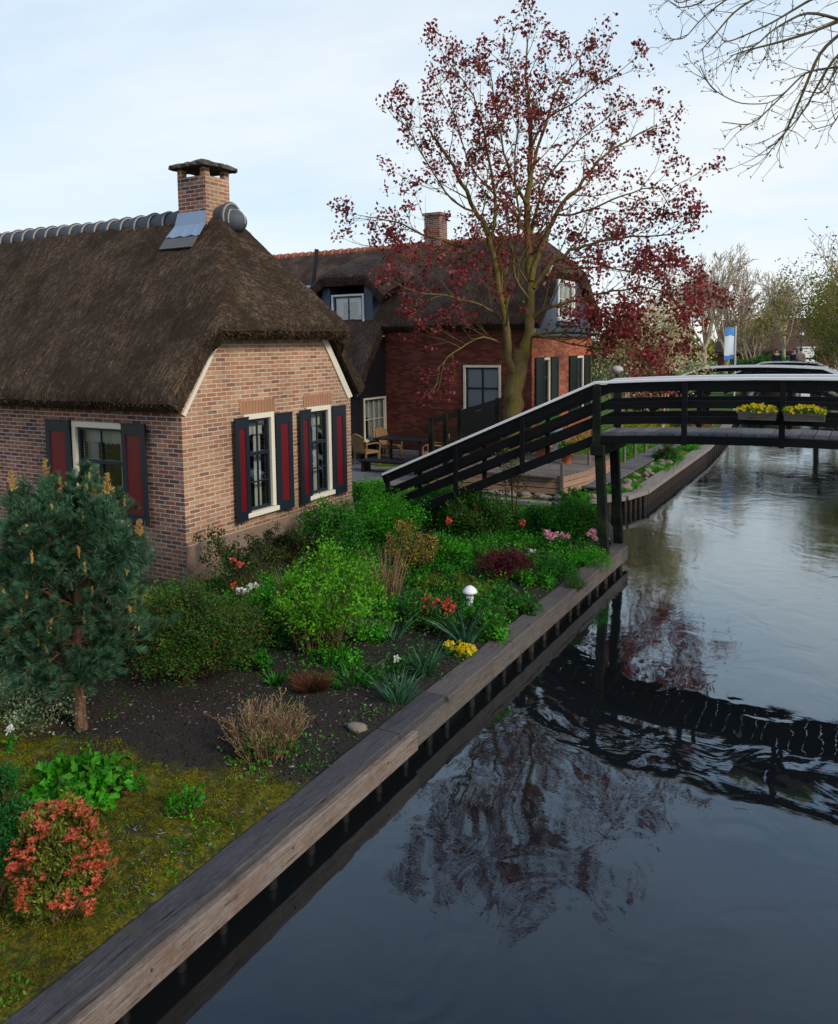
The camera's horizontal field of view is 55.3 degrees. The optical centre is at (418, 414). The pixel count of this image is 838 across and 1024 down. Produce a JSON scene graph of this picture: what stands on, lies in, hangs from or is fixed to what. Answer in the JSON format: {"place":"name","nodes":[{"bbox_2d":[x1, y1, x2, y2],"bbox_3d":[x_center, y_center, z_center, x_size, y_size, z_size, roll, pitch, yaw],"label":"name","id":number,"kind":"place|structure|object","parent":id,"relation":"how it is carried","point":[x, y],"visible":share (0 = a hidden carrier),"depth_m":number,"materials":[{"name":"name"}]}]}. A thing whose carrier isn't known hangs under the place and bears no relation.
{"place":"outdoors","nodes":[
{"label":"outdoors","id":0,"kind":"place"},
{"bbox_2d":[352,453,452,485],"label":"patio","id":1,"kind":"structure","parent":0,"point":[358,474],"depth_m":22.17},
{"bbox_2d":[351,434,380,464],"bbox_3d":[-1.601,0.996,23.461,0.618,0.963,0.741,4,7,44],"label":"wicker chair","id":2,"kind":"object","parent":1,"relation":"on","point":[357,443],"visible":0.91,"depth_m":23.26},
{"bbox_2d":[359,458,408,471],"bbox_3d":[-0.920,1.420,22.108,1.500,0.340,0.450,2,6,29],"label":"garden bench","id":3,"kind":"object","parent":1,"relation":"on","point":[366,464],"visible":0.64,"depth_m":22.14,"materials":[{"name":"black paint"}]},
{"bbox_2d":[374,427,401,458],"bbox_3d":[-0.982,0.874,24.768,0.741,0.963,0.618,4,7,44],"label":"wicker chair","id":4,"kind":"object","parent":1,"relation":"on","point":[380,431],"visible":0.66,"depth_m":24.81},
{"bbox_2d":[372,435,437,458],"bbox_3d":[-0.411,1.051,23.803,1.700,0.762,0.950,2,6,29],"label":"garden table","id":5,"kind":"object","parent":1,"relation":"on","point":[418,439],"visible":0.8,"depth_m":23.72,"materials":[{"name":"black paint"}]},
{"bbox_2d":[0,360,837,1023],"bbox_3d":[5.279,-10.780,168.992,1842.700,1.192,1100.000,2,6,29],"label":"ground","id":6,"kind":"structure","parent":0,"point":[142,724],"depth_m":7.30,"materials":[{"name":"plant"}]},
{"bbox_2d":[1,724,19,753],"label":"white flower","id":7,"kind":"object","parent":6,"relation":"on","point":[10,728],"visible":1,"depth_m":7.06,"materials":[{"name":"green plant"}]},
{"bbox_2d":[0,759,33,906],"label":"columnar conifer","id":8,"kind":"object","parent":6,"relation":"on","point":[9,831],"visible":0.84,"depth_m":5.10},
{"bbox_2d":[0,652,92,741],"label":"variegated shrub","id":9,"kind":"object","parent":6,"relation":"on","point":[36,708],"visible":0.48,"depth_m":7.49,"materials":[{"name":"green plant"}]},
{"bbox_2d":[0,591,105,674],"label":"dark shrub","id":10,"kind":"object","parent":6,"relation":"on","point":[64,616],"visible":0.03,"depth_m":8.61,"materials":[{"name":"green plant"}]},
{"bbox_2d":[1,782,122,929],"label":"pieris shrub","id":11,"kind":"object","parent":6,"relation":"on","point":[49,853],"visible":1,"depth_m":4.98,"materials":[{"name":"red plant"}]},
{"bbox_2d":[16,747,143,818],"bbox_3d":[-2.659,2.850,6.167,1.038,0.516,0.822,2,6,29],"label":"leafy plant","id":12,"kind":"object","parent":6,"relation":"on","point":[94,770],"visible":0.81,"depth_m":6.13,"materials":[{"name":"green plant"}]},
{"bbox_2d":[0,458,180,731],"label":"pine tree","id":13,"kind":"object","parent":6,"relation":"on","point":[65,528],"visible":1,"depth_m":7.11,"materials":[{"name":"green plant"}]},
{"bbox_2d":[107,762,154,798],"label":"leafy plant","id":14,"kind":"object","parent":6,"relation":"on","point":[124,791],"visible":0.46,"depth_m":6.44,"materials":[{"name":"green plant"}]},
{"bbox_2d":[20,731,258,912],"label":"moss weeds","id":15,"kind":"object","parent":6,"relation":"on","point":[251,768],"visible":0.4,"depth_m":6.65,"materials":[{"name":"green plant"}]},
{"bbox_2d":[0,696,293,1010],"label":"moss","id":16,"kind":"object","parent":6,"relation":"on","point":[124,832],"visible":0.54,"depth_m":6.09,"materials":[{"name":"plant"}]},
{"bbox_2d":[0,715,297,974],"bbox_3d":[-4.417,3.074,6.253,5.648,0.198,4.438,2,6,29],"label":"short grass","id":17,"kind":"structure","parent":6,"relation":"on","point":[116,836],"depth_m":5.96,"materials":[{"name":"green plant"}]},
{"bbox_2d":[0,158,364,584],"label":"thatched cottage","id":18,"kind":"structure","parent":6,"relation":"on","point":[189,365],"depth_m":13.15,"materials":[{"name":"brick"}]},
{"bbox_2d":[71,421,131,525],"bbox_3d":[-4.846,0.882,12.901,1.280,1.618,0.835,2,6,29],"label":"window","id":19,"kind":"structure","parent":18,"relation":"in","point":[96,432],"depth_m":12.82,"materials":[{"name":"beige paint"}]},
{"bbox_2d":[242,411,279,517],"bbox_3d":[-2.698,0.799,13.219,0.325,1.670,0.780,2,6,29],"label":"window","id":20,"kind":"structure","parent":18,"relation":"in","point":[255,420],"depth_m":13.39,"materials":[{"name":"beige paint"}]},
{"bbox_2d":[305,405,335,500],"bbox_3d":[-1.896,0.665,14.632,0.325,1.670,0.760,2,6,29],"label":"window","id":21,"kind":"structure","parent":18,"relation":"in","point":[328,490],"depth_m":14.80,"materials":[{"name":"beige paint"}]},
{"bbox_2d":[164,781,206,819],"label":"leafy plant","id":22,"kind":"object","parent":6,"relation":"on","point":[194,798],"visible":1,"depth_m":6.20,"materials":[{"name":"green plant"}]},
{"bbox_2d":[111,566,288,697],"bbox_3d":[-2.484,2.264,8.693,2.017,1.202,1.732,2,6,29],"label":"round shrub","id":23,"kind":"object","parent":6,"relation":"on","point":[200,649],"visible":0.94,"depth_m":8.40,"materials":[{"name":"green plant"}]},
{"bbox_2d":[0,580,475,956],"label":"fallen leaves","id":24,"kind":"object","parent":6,"relation":"on","point":[180,860],"visible":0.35,"depth_m":7.49,"materials":[{"name":"brown plant"}]},
{"bbox_2d":[191,525,289,596],"bbox_3d":[-2.333,2.185,11.080,1.115,1.122,2.115,-4,6,-32],"label":"rose bush","id":25,"kind":"object","parent":6,"relation":"on","point":[231,560],"visible":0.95,"depth_m":11.20,"materials":[{"name":"green plant"}]},
{"bbox_2d":[0,579,485,782],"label":"soil crumbs","id":26,"kind":"object","parent":6,"relation":"on","point":[207,720],"visible":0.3,"depth_m":8.04,"materials":[{"name":"soil"}]},
{"bbox_2d":[228,643,276,672],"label":"leafy clump","id":27,"kind":"object","parent":6,"relation":"on","point":[262,661],"visible":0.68,"depth_m":8.90,"materials":[{"name":"green plant"}]},
{"bbox_2d":[204,688,319,778],"bbox_3d":[-1.284,2.784,7.122,1.086,0.567,1.077,2,6,29],"label":"dry shrub","id":28,"kind":"object","parent":6,"relation":"on","point":[255,730],"visible":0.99,"depth_m":7.07,"materials":[{"name":"brown plant"}]},
{"bbox_2d":[238,566,290,634],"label":"leafy shrub","id":29,"kind":"object","parent":6,"relation":"on","point":[259,597],"visible":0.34,"depth_m":9.93,"materials":[{"name":"green plant"}]},
{"bbox_2d":[83,603,460,778],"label":"soil weeds","id":30,"kind":"object","parent":6,"relation":"on","point":[254,695],"visible":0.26,"depth_m":8.40,"materials":[{"name":"green plant"}]},
{"bbox_2d":[260,668,291,685],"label":"green tussock","id":31,"kind":"object","parent":6,"relation":"on","point":[277,678],"visible":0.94,"depth_m":8.66,"materials":[{"name":"green plant"}]},
{"bbox_2d":[0,531,598,1019],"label":"edge weeds","id":32,"kind":"object","parent":6,"relation":"on","point":[248,813],"visible":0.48,"depth_m":6.08,"materials":[{"name":"green plant"}]},
{"bbox_2d":[258,520,344,563],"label":"climbing shrub","id":33,"kind":"object","parent":6,"relation":"on","point":[286,539],"visible":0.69,"depth_m":13.05,"materials":[{"name":"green plant"}]},
{"bbox_2d":[0,496,606,689],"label":"bed weeds","id":34,"kind":"object","parent":6,"relation":"on","point":[412,596],"visible":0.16,"depth_m":11.56,"materials":[{"name":"green plant"}]},
{"bbox_2d":[283,665,337,693],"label":"bronze grass","id":35,"kind":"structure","parent":6,"relation":"on","point":[313,683],"depth_m":8.43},
{"bbox_2d":[2,523,627,1023],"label":"quay wall","id":36,"kind":"structure","parent":6,"relation":"on","point":[116,977],"depth_m":5.85,"materials":[{"name":"wood"}]},
{"bbox_2d":[257,529,401,654],"bbox_3d":[-1.081,2.072,9.398,1.612,1.454,1.501,-2,5,-13],"label":"lime shrub","id":37,"kind":"object","parent":6,"relation":"on","point":[288,604],"visible":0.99,"depth_m":9.20,"materials":[{"name":"green plant"}]},
{"bbox_2d":[287,491,380,561],"bbox_3d":[-1.362,1.815,13.415,1.741,1.168,1.500,2,6,29],"label":"green shrub","id":38,"kind":"object","parent":6,"relation":"on","point":[337,522],"visible":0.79,"depth_m":13.22,"materials":[{"name":"green plant"}]},
{"bbox_2d":[312,640,363,670],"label":"leafy clump","id":39,"kind":"object","parent":6,"relation":"on","point":[330,653],"visible":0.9,"depth_m":9.01,"materials":[{"name":"green plant"}]},
{"bbox_2d":[313,655,391,689],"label":"strap leaved plant","id":40,"kind":"object","parent":6,"relation":"on","point":[373,676],"visible":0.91,"depth_m":8.62,"materials":[{"name":"green plant"}]},
{"bbox_2d":[346,722,366,733],"bbox_3d":[-0.586,2.950,7.562,0.210,0.084,0.156,2,6,29],"label":"garden stone","id":41,"kind":"object","parent":6,"relation":"on","point":[355,727],"visible":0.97,"depth_m":7.52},
{"bbox_2d":[352,475,390,502],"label":"green shrub","id":42,"kind":"object","parent":6,"relation":"on","point":[376,484],"visible":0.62,"depth_m":18.02,"materials":[{"name":"green plant"}]},
{"bbox_2d":[353,619,392,646],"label":"leafy clump","id":43,"kind":"object","parent":6,"relation":"on","point":[377,634],"visible":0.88,"depth_m":9.67,"materials":[{"name":"green plant"}]},
{"bbox_2d":[137,488,611,655],"bbox_3d":[-0.144,2.258,13.840,5.974,0.467,9.368,2,6,29],"label":"bed ground cover","id":44,"kind":"object","parent":6,"relation":"on","point":[496,544],"visible":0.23,"depth_m":12.88,"materials":[{"name":"green plant"}]},
{"bbox_2d":[355,537,412,605],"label":"tall grass","id":45,"kind":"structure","parent":6,"relation":"on","point":[395,581],"depth_m":11.11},
{"bbox_2d":[340,477,437,545],"bbox_3d":[-0.587,1.772,14.545,1.986,1.108,1.600,2,6,29],"label":"green shrub","id":46,"kind":"object","parent":6,"relation":"on","point":[377,521],"visible":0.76,"depth_m":14.39,"materials":[{"name":"green plant"}]},
{"bbox_2d":[369,591,413,619],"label":"leafy clump","id":47,"kind":"object","parent":6,"relation":"on","point":[394,604],"visible":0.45,"depth_m":10.48,"materials":[{"name":"green plant"}]},
{"bbox_2d":[363,612,421,642],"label":"strap leaved plant","id":48,"kind":"object","parent":6,"relation":"on","point":[395,634],"visible":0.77,"depth_m":9.72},
{"bbox_2d":[360,660,430,704],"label":"strap leaved plant","id":49,"kind":"object","parent":6,"relation":"on","point":[401,691],"visible":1,"depth_m":8.17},
{"bbox_2d":[383,518,442,572],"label":"orange shrub","id":50,"kind":"object","parent":6,"relation":"on","point":[425,544],"visible":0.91,"depth_m":12.59,"materials":[{"name":"yellow plant"}]},
{"bbox_2d":[406,632,455,678],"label":"strap leaved plant","id":51,"kind":"object","parent":6,"relation":"on","point":[421,671],"visible":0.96,"depth_m":8.79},
{"bbox_2d":[391,591,471,635],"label":"rhododendron","id":52,"kind":"object","parent":6,"relation":"on","point":[419,608],"visible":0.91,"depth_m":10.02,"materials":[{"name":"green plant"}]},
{"bbox_2d":[273,212,601,458],"bbox_3d":[-1.810,-2.808,28.529,14.731,8.365,8.096,2,6,29],"label":"thatched farmhouse","id":53,"kind":"object","parent":6,"relation":"on","point":[348,292],"visible":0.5,"depth_m":25.33,"materials":[{"name":"red brick"}]},
{"bbox_2d":[361,396,386,442],"bbox_3d":[-1.692,0.112,25.548,0.835,1.456,1.380,2,6,29],"label":"window","id":54,"kind":"structure","parent":53,"relation":"in","point":[372,409],"depth_m":25.45,"materials":[{"name":"beige paint"}]},
{"bbox_2d":[463,365,500,410],"bbox_3d":[1.912,-0.807,24.216,1.280,1.400,0.175,2,6,29],"label":"window","id":55,"kind":"structure","parent":53,"relation":"in","point":[482,384],"depth_m":24.30,"materials":[{"name":"glass"}]},
{"bbox_2d":[545,357,549,401],"bbox_3d":[3.870,-0.790,24.432,0.170,1.920,0.640,2,6,29],"label":"window","id":56,"kind":"structure","parent":53,"relation":"in","point":[547,377],"depth_m":24.58,"materials":[{"name":"beige paint"}]},
{"bbox_2d":[557,279,574,321],"bbox_3d":[4.699,-3.662,25.709,0.226,1.300,1.640,2,6,29],"label":"window","id":57,"kind":"structure","parent":53,"relation":"in","point":[563,293],"depth_m":25.83,"materials":[{"name":"white paint"}]},
{"bbox_2d":[414,560,465,580],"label":"leafy clump","id":58,"kind":"object","parent":6,"relation":"on","point":[449,569],"visible":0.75,"depth_m":12.24,"materials":[{"name":"green plant"}]},
{"bbox_2d":[400,478,486,526],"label":"green shrub","id":59,"kind":"object","parent":6,"relation":"on","point":[433,494],"visible":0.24,"depth_m":15.77,"materials":[{"name":"green plant"}]},
{"bbox_2d":[414,569,492,598],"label":"heath shrub","id":60,"kind":"object","parent":6,"relation":"on","point":[462,580],"visible":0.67,"depth_m":11.82,"materials":[{"name":"green plant"}]},
{"bbox_2d":[420,604,495,644],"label":"strap leaved plant","id":61,"kind":"object","parent":6,"relation":"on","point":[470,637],"visible":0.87,"depth_m":9.62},
{"bbox_2d":[422,529,494,568],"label":"green shrub","id":62,"kind":"object","parent":6,"relation":"on","point":[454,549],"visible":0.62,"depth_m":12.94,"materials":[{"name":"green plant"}]},
{"bbox_2d":[450,639,477,657],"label":"yellow flowers","id":63,"kind":"object","parent":6,"relation":"on","point":[466,650],"visible":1,"depth_m":9.28,"materials":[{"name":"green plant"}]},
{"bbox_2d":[428,398,501,484],"bbox_3d":[1.172,0.695,20.155,1.866,2.234,0.150,-1,5,0],"label":"wooden railing","id":64,"kind":"object","parent":6,"relation":"on","point":[473,421],"visible":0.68,"depth_m":20.08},
{"bbox_2d":[424,478,521,538],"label":"green shrub","id":65,"kind":"object","parent":6,"relation":"on","point":[462,510],"visible":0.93,"depth_m":14.77,"materials":[{"name":"green plant"}]},
{"bbox_2d":[462,600,517,625],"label":"leafy clump","id":66,"kind":"object","parent":6,"relation":"on","point":[474,610],"visible":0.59,"depth_m":10.47,"materials":[{"name":"green plant"}]},
{"bbox_2d":[477,602,508,630],"bbox_3d":[0.953,2.558,10.095,0.518,0.420,0.450,4,7,43],"label":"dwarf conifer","id":67,"kind":"object","parent":6,"relation":"on","point":[497,610],"visible":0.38,"depth_m":10.06,"materials":[{"name":"green plant"}]},
{"bbox_2d":[475,608,511,644],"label":"leafy clump","id":68,"kind":"object","parent":6,"relation":"on","point":[489,632],"visible":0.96,"depth_m":9.76,"materials":[{"name":"green plant"}]},
{"bbox_2d":[472,544,543,582],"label":"maroon shrub","id":69,"kind":"object","parent":6,"relation":"on","point":[499,561],"visible":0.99,"depth_m":12.11,"materials":[{"name":"red plant"}]},
{"bbox_2d":[492,438,532,529],"bbox_3d":[1.784,1.355,15.285,0.821,1.796,0.798,2,6,29],"label":"sapling","id":70,"kind":"object","parent":6,"relation":"on","point":[511,478],"visible":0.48,"depth_m":15.23,"materials":[{"name":"green plant"}]},
{"bbox_2d":[490,593,542,615],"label":"leafy clump","id":71,"kind":"object","parent":6,"relation":"on","point":[528,607],"visible":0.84,"depth_m":10.80,"materials":[{"name":"green plant"}]},
{"bbox_2d":[429,452,609,493],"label":"wooden terrace","id":72,"kind":"structure","parent":6,"relation":"on","point":[562,473],"depth_m":19.33,"materials":[{"name":"wood"}]},
{"bbox_2d":[513,568,557,590],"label":"leafy clump","id":73,"kind":"object","parent":6,"relation":"on","point":[547,581],"visible":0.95,"depth_m":11.88,"materials":[{"name":"green plant"}]},
{"bbox_2d":[326,0,749,453],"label":"maple tree","id":74,"kind":"object","parent":6,"relation":"on","point":[516,361],"visible":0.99,"depth_m":21.03,"materials":[{"name":"red plant"}]},
{"bbox_2d":[384,329,717,361],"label":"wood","id":75,"kind":"object","parent":6,"relation":"on","point":[711,347],"visible":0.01,"depth_m":146.24,"materials":[{"name":"green plant"}]},
{"bbox_2d":[528,551,581,581],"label":"heath shrub","id":76,"kind":"object","parent":6,"relation":"on","point":[548,566],"visible":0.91,"depth_m":12.23,"materials":[{"name":"green plant"}]},
{"bbox_2d":[543,529,570,550],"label":"pink flowers","id":77,"kind":"object","parent":6,"relation":"on","point":[550,535],"visible":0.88,"depth_m":13.91,"materials":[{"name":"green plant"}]},
{"bbox_2d":[519,497,610,541],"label":"green shrub","id":78,"kind":"object","parent":6,"relation":"on","point":[552,518],"visible":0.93,"depth_m":14.76,"materials":[{"name":"green plant"}]},
{"bbox_2d":[557,486,591,504],"bbox_3d":[3.485,1.794,17.948,0.838,0.468,0.576,2,6,29],"label":"flower border","id":79,"kind":"object","parent":6,"relation":"on","point":[573,490],"visible":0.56,"depth_m":17.85,"materials":[{"name":"green plant"}]},
{"bbox_2d":[556,490,596,516],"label":"green shrub","id":80,"kind":"object","parent":6,"relation":"on","point":[576,502],"visible":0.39,"depth_m":15.95,"materials":[{"name":"green plant"}]},
{"bbox_2d":[562,572,592,591],"bbox_3d":[2.321,2.459,11.802,0.430,0.312,0.394,-3,6,-28],"label":"dwarf conifer","id":81,"kind":"object","parent":6,"relation":"on","point":[576,582],"visible":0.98,"depth_m":11.78,"materials":[{"name":"green plant"}]},
{"bbox_2d":[565,541,613,571],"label":"heath shrub","id":82,"kind":"object","parent":6,"relation":"on","point":[593,556],"visible":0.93,"depth_m":12.94,"materials":[{"name":"green plant"}]},
{"bbox_2d":[382,374,837,554],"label":"footbridge","id":83,"kind":"object","parent":6,"relation":"on","point":[612,441],"visible":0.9,"depth_m":13.60,"materials":[{"name":"black paint"}]},
{"bbox_2d":[736,403,778,420],"bbox_3d":[5.151,-0.064,12.172,0.616,0.261,0.500,2,6,29],"label":"flower box","id":84,"kind":"object","parent":83,"relation":"attached to","point":[753,411],"visible":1,"depth_m":12.07,"materials":[{"name":"metal"}]},
{"bbox_2d":[781,404,827,421],"bbox_3d":[5.695,-0.038,11.814,0.638,0.260,0.469,2,6,29],"label":"flower box","id":85,"kind":"object","parent":83,"relation":"attached to","point":[808,413],"visible":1,"depth_m":11.76,"materials":[{"name":"metal"}]},
{"bbox_2d":[479,392,753,514],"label":"quay wall","id":86,"kind":"structure","parent":6,"relation":"on","point":[657,485],"depth_m":20.73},
{"bbox_2d":[576,424,680,456],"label":"lawn","id":87,"kind":"structure","parent":6,"relation":"on","point":[639,449],"depth_m":26.58,"materials":[{"name":"green plant"}]},
{"bbox_2d":[591,302,699,411],"bbox_3d":[7.543,-1.729,30.921,4.296,5.584,6.405,-2,5,-17],"label":"garden tree","id":88,"kind":"object","parent":6,"relation":"on","point":[610,378],"visible":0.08,"depth_m":31.25,"materials":[{"name":"red plant"}]},
{"bbox_2d":[573,410,717,488],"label":"boardwalk","id":89,"kind":"structure","parent":6,"relation":"on","point":[631,465],"depth_m":22.72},
{"bbox_2d":[591,282,717,427],"bbox_3d":[8.662,-1.882,29.019,5.690,6.185,4.410,-6,7,-44],"label":"blossom tree","id":90,"kind":"object","parent":6,"relation":"on","point":[666,326],"visible":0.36,"depth_m":28.32,"materials":[{"name":"plant"}]},
{"bbox_2d":[607,444,704,492],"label":"verge grass","id":91,"kind":"structure","parent":6,"relation":"on","point":[688,447],"depth_m":22.57,"materials":[{"name":"green plant"}]},
{"bbox_2d":[651,444,679,460],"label":"verge shrub","id":92,"kind":"object","parent":6,"relation":"on","point":[667,452],"visible":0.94,"depth_m":23.71,"materials":[{"name":"green plant"}]},
{"bbox_2d":[659,243,748,374],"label":"bare tree","id":93,"kind":"object","parent":6,"relation":"on","point":[706,338],"visible":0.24,"depth_m":70.95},
{"bbox_2d":[690,246,770,373],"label":"bare tree","id":94,"kind":"object","parent":6,"relation":"on","point":[724,312],"visible":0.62,"depth_m":60.52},
{"bbox_2d":[724,326,736,408],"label":"banner","id":95,"kind":"object","parent":6,"relation":"on","point":[730,337],"visible":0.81,"depth_m":41.84,"materials":[{"name":"fabric"}]},
{"bbox_2d":[633,365,837,430],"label":"footbridge","id":96,"kind":"object","parent":6,"relation":"on","point":[801,368],"visible":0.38,"depth_m":34.28,"materials":[{"name":"white paint"}]},
{"bbox_2d":[646,0,837,180],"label":"bare tree","id":97,"kind":"object","parent":6,"relation":"on","point":[834,67],"visible":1,"depth_m":9.67,"materials":[{"name":"grey plant"}]},
{"bbox_2d":[718,351,791,374],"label":"clipped hedge","id":98,"kind":"object","parent":6,"relation":"on","point":[758,359],"visible":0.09,"depth_m":65.98,"materials":[{"name":"green plant"}]},
{"bbox_2d":[718,288,798,364],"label":"tree","id":99,"kind":"object","parent":6,"relation":"on","point":[752,325],"visible":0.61,"depth_m":74.09,"materials":[{"name":"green plant"}]},
{"bbox_2d":[715,316,833,371],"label":"house","id":100,"kind":"structure","parent":6,"relation":"on","point":[792,344],"depth_m":97.03,"materials":[{"name":"red brick"}]},
{"bbox_2d":[724,361,837,395],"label":"footbridge","id":101,"kind":"object","parent":6,"relation":"on","point":[810,363],"visible":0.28,"depth_m":50.22,"materials":[{"name":"white paint"}]},
{"bbox_2d":[753,268,816,357],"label":"bare tree","id":102,"kind":"object","parent":6,"relation":"on","point":[773,296],"visible":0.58,"depth_m":93.90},
{"bbox_2d":[758,254,837,392],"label":"canal tree","id":103,"kind":"object","parent":6,"relation":"on","point":[794,309],"visible":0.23,"depth_m":54.44,"materials":[{"name":"green plant"}]},
{"bbox_2d":[779,260,837,372],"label":"canal tree","id":104,"kind":"object","parent":6,"relation":"on","point":[822,317],"visible":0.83,"depth_m":40.59,"materials":[{"name":"green plant"}]},
{"bbox_2d":[801,219,837,297],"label":"bare tree","id":105,"kind":"object","parent":6,"relation":"on","point":[829,263],"visible":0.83,"depth_m":46.99,"materials":[{"name":"green plant"}]},
{"bbox_2d":[809,295,837,369],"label":"canal tree","id":106,"kind":"object","parent":6,"relation":"on","point":[831,344],"visible":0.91,"depth_m":36.19,"materials":[{"name":"green plant"}]},
{"bbox_2d":[0,0,837,343],"label":"sky","id":107,"kind":"structure","parent":0,"point":[98,98],"materials":[{"name":"blue"}]},
{"bbox_2d":[115,345,837,1023],"bbox_3d":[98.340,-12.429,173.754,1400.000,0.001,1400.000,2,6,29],"label":"water","id":108,"kind":"structure","parent":0,"point":[613,801],"depth_m":6.51,"materials":[{"name":"liquid"}]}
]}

